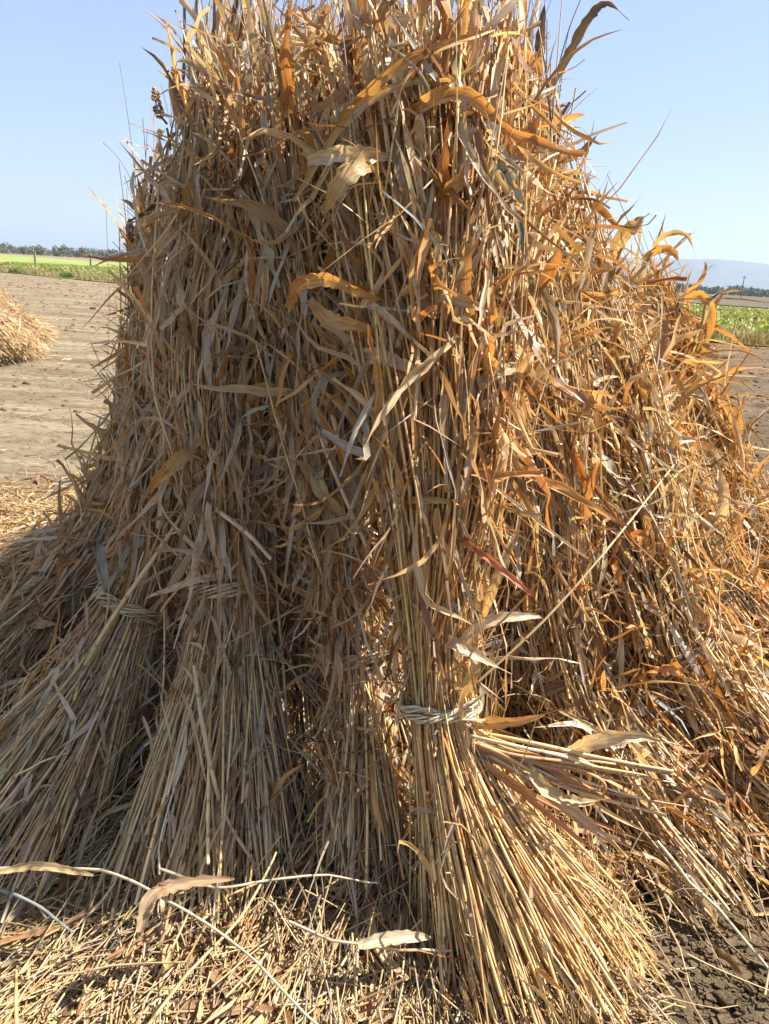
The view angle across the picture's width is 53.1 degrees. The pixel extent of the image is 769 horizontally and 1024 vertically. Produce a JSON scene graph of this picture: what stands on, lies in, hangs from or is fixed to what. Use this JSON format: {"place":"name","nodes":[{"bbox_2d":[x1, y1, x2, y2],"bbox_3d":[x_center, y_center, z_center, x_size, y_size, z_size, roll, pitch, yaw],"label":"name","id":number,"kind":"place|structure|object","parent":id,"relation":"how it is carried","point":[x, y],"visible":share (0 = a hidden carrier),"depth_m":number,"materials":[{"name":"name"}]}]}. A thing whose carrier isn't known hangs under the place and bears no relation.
{"place":"outdoors","nodes":[
{"label":"outdoors","id":0,"kind":"place"},
{"bbox_2d":[0,253,768,1023],"bbox_3d":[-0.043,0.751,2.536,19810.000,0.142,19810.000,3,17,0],"label":"ground","id":1,"kind":"structure","parent":0,"point":[16,427],"depth_m":8.58,"materials":[{"name":"soil"}]},
{"bbox_2d":[0,290,53,365],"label":"sheaf","id":2,"kind":"object","parent":1,"relation":"on","point":[15,343],"visible":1,"depth_m":10.76,"materials":[{"name":"yellow plant"}]},
{"bbox_2d":[0,282,62,358],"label":"sheaf","id":3,"kind":"object","parent":1,"relation":"on","point":[27,320],"visible":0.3,"depth_m":11.57,"materials":[{"name":"yellow plant"}]},
{"bbox_2d":[0,242,126,257],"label":"distant wood","id":4,"kind":"object","parent":1,"relation":"on","point":[63,251],"visible":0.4,"depth_m":605.46,"materials":[{"name":"green plant"}]},
{"bbox_2d":[0,277,142,727],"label":"sheaf","id":5,"kind":"object","parent":1,"relation":"on","point":[48,583],"visible":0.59,"depth_m":2.43,"materials":[{"name":"brown plant"}]},
{"bbox_2d":[0,63,176,597],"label":"sheaf","id":6,"kind":"object","parent":1,"relation":"on","point":[21,552],"visible":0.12,"depth_m":2.64,"materials":[{"name":"brown plant"}]},
{"bbox_2d":[0,0,313,923],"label":"sheaf","id":7,"kind":"object","parent":1,"relation":"on","point":[68,714],"visible":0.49,"depth_m":2.03,"materials":[{"name":"brown plant"}]},
{"bbox_2d":[64,0,378,979],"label":"sheaf","id":8,"kind":"object","parent":1,"relation":"on","point":[218,740],"visible":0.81,"depth_m":1.87,"materials":[{"name":"brown plant"}]},
{"bbox_2d":[130,0,436,922],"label":"sheaf","id":9,"kind":"object","parent":1,"relation":"on","point":[362,754],"visible":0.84,"depth_m":1.78,"materials":[{"name":"brown plant"}]},
{"bbox_2d":[152,0,430,856],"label":"sheaf","id":10,"kind":"object","parent":1,"relation":"on","point":[301,708],"visible":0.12,"depth_m":2.10,"materials":[{"name":"brown plant"}]},
{"bbox_2d":[272,0,472,33],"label":"sheaf","id":11,"kind":"object","parent":1,"relation":"on","point":[315,15],"visible":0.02,"depth_m":2.19,"materials":[{"name":"brown plant"}]},
{"bbox_2d":[0,307,768,1023],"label":"straw litter","id":12,"kind":"object","parent":1,"relation":"on","point":[258,935],"visible":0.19,"depth_m":1.65,"materials":[{"name":"beige plant"}]},
{"bbox_2d":[14,968,18,1023],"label":"loose straw","id":13,"kind":"object","parent":12,"relation":"on","point":[16,1017],"visible":1,"depth_m":1.43,"materials":[{"name":"beige plant"}]},
{"bbox_2d":[0,888,73,933],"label":"loose straw","id":14,"kind":"object","parent":12,"relation":"on","point":[45,910],"visible":1,"depth_m":1.58,"materials":[{"name":"beige plant"}]},
{"bbox_2d":[51,961,186,975],"bbox_3d":[-0.514,0.884,1.493,0.262,0.042,0.008,2,17,-3],"label":"loose straw","id":15,"kind":"object","parent":12,"relation":"on","point":[99,968],"visible":1,"depth_m":1.49,"materials":[{"name":"beige plant"}]},
{"bbox_2d":[0,861,317,1023],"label":"loose straw","id":16,"kind":"object","parent":12,"relation":"on","point":[151,896],"visible":1,"depth_m":1.54,"materials":[{"name":"beige plant"}]},
{"bbox_2d":[147,852,276,1023],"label":"loose straw","id":17,"kind":"object","parent":12,"relation":"on","point":[177,986],"visible":0.99,"depth_m":1.48,"materials":[{"name":"beige plant"}]},
{"bbox_2d":[160,868,377,888],"bbox_3d":[-0.244,0.784,1.620,0.465,0.038,0.060,2,17,-3],"label":"loose straw","id":18,"kind":"object","parent":12,"relation":"on","point":[243,884],"visible":0.88,"depth_m":1.62,"materials":[{"name":"beige plant"}]},
{"bbox_2d":[289,920,451,951],"bbox_3d":[-0.032,0.869,1.560,0.342,0.060,0.071,5,17,4],"label":"loose straw","id":19,"kind":"object","parent":12,"relation":"on","point":[381,940],"visible":0.98,"depth_m":1.56,"materials":[{"name":"beige plant"}]},
{"bbox_2d":[656,840,767,969],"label":"loose straw","id":20,"kind":"object","parent":12,"relation":"on","point":[691,884],"visible":1,"depth_m":1.77,"materials":[{"name":"beige plant"}]},
{"bbox_2d":[0,274,768,489],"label":"field clods","id":21,"kind":"object","parent":1,"relation":"on","point":[99,384],"visible":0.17,"depth_m":15.57,"materials":[{"name":"soil"}]},
{"bbox_2d":[378,0,541,700],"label":"sheaf","id":22,"kind":"object","parent":1,"relation":"on","point":[436,71],"depth_m":2.14,"materials":[{"name":"brown plant"}]},
{"bbox_2d":[242,0,688,1023],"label":"sheaf","id":23,"kind":"object","parent":1,"relation":"on","point":[434,186],"visible":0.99,"depth_m":1.53,"materials":[{"name":"brown plant"}]},
{"bbox_2d":[322,16,627,787],"bbox_3d":[0.185,-0.253,2.104,0.873,2.260,0.991,3,17,0],"label":"sheaf","id":24,"kind":"object","parent":1,"relation":"on","point":[491,647],"visible":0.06,"depth_m":2.05,"materials":[{"name":"brown plant"}]},
{"bbox_2d":[452,0,550,50],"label":"sheaf","id":25,"kind":"object","parent":1,"relation":"on","point":[513,13],"depth_m":2.39,"materials":[{"name":"brown plant"}]},
{"bbox_2d":[454,0,594,709],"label":"sheaf","id":26,"kind":"object","parent":1,"relation":"on","point":[572,109],"depth_m":2.34,"materials":[{"name":"brown plant"}]},
{"bbox_2d":[543,31,627,223],"bbox_3d":[0.676,-0.567,3.165,1.516,2.286,0.750,-8,20,-32],"label":"sheaf","id":27,"kind":"object","parent":1,"relation":"on","point":[607,197],"depth_m":2.65,"materials":[{"name":"brown plant"}]},
{"bbox_2d":[413,0,768,955],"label":"sheaf","id":28,"kind":"object","parent":1,"relation":"on","point":[585,688],"visible":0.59,"depth_m":1.99,"materials":[{"name":"brown plant"}]},
{"bbox_2d":[507,417,768,1023],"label":"soil crumbs","id":29,"kind":"object","parent":1,"relation":"on","point":[721,1016],"visible":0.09,"depth_m":1.77,"materials":[{"name":"brown soil"}]},
{"bbox_2d":[512,97,768,903],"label":"sheaf","id":30,"kind":"object","parent":1,"relation":"on","point":[692,635],"visible":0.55,"depth_m":2.10,"materials":[{"name":"brown plant"}]},
{"bbox_2d":[644,865,691,990],"bbox_3d":[0.664,0.964,1.801,0.012,0.096,0.271,1,17,-7],"label":"loose straw","id":31,"kind":"object","parent":1,"relation":"on","point":[649,876],"visible":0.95,"depth_m":1.79,"materials":[{"name":"beige plant"}]},
{"bbox_2d":[676,933,688,945],"bbox_3d":[0.713,1.022,1.842,0.026,0.022,0.027,-7,20,-30],"label":"soil clod","id":32,"kind":"object","parent":1,"relation":"on","point":[683,939],"visible":0.91,"depth_m":1.83,"materials":[{"name":"brown soil"}]},
{"bbox_2d":[599,189,768,717],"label":"sheaf","id":33,"kind":"object","parent":1,"relation":"on","point":[756,596],"visible":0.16,"depth_m":2.33,"materials":[{"name":"brown plant"}]},
{"bbox_2d":[608,176,768,580],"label":"sheaf","id":34,"kind":"object","parent":1,"relation":"on","point":[722,417],"visible":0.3,"depth_m":2.58,"materials":[{"name":"brown plant"}]},
{"bbox_2d":[685,954,700,966],"bbox_3d":[0.713,1.044,1.785,0.032,0.026,0.033,-8,20,-31],"label":"soil clod","id":35,"kind":"object","parent":1,"relation":"on","point":[689,960],"visible":0.71,"depth_m":1.78,"materials":[{"name":"brown soil"}]},
{"bbox_2d":[663,282,768,296],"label":"distant wood","id":36,"kind":"object","parent":1,"relation":"on","point":[754,292],"visible":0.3,"depth_m":610.52,"materials":[{"name":"green plant"}]},
{"bbox_2d":[712,989,733,1007],"bbox_3d":[0.748,1.072,1.698,0.036,0.029,0.044,-7,20,-31],"label":"soil clod","id":37,"kind":"object","parent":1,"relation":"on","point":[724,997],"visible":0.94,"depth_m":1.69,"materials":[{"name":"brown soil"}]},
{"bbox_2d":[745,947,756,956],"bbox_3d":[0.873,1.051,1.830,0.029,0.020,0.031,3,17,0],"label":"soil clod","id":38,"kind":"object","parent":1,"relation":"on","point":[749,952],"visible":0.56,"depth_m":1.83,"materials":[{"name":"brown soil"}]},
{"bbox_2d":[763,966,768,994],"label":"loose straw","id":39,"kind":"object","parent":1,"relation":"on","point":[766,986],"visible":1,"depth_m":1.69,"materials":[{"name":"beige plant"}]},
{"bbox_2d":[0,265,768,346],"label":"tall grass","id":40,"kind":"structure","parent":0,"point":[751,338],"depth_m":47.66,"materials":[{"name":"green plant"}]},
{"bbox_2d":[0,255,768,345],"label":"green field","id":41,"kind":"structure","parent":0,"point":[11,258],"depth_m":164.99,"materials":[{"name":"green plant"}]},
{"bbox_2d":[3,251,99,265],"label":"wire fence","id":42,"kind":"object","parent":41,"relation":"on","point":[35,257],"visible":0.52,"depth_m":106.83,"materials":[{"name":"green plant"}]},
{"bbox_2d":[0,261,768,334],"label":"field crop","id":43,"kind":"object","parent":41,"relation":"on","point":[759,318],"visible":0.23,"depth_m":59.96,"materials":[{"name":"green plant"}]},
{"bbox_2d":[0,0,768,263],"label":"sky","id":44,"kind":"structure","parent":0,"point":[62,97],"materials":[{"name":"blue"}]},
{"bbox_2d":[619,257,768,290],"bbox_3d":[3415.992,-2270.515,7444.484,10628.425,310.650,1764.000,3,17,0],"label":"mountain","id":45,"kind":"structure","parent":0,"point":[723,273],"depth_m":7072.24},
{"bbox_2d":[673,292,768,307],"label":"ploughed field","id":46,"kind":"structure","parent":0,"point":[733,302],"depth_m":144.54,"materials":[{"name":"soil"}]}
]}

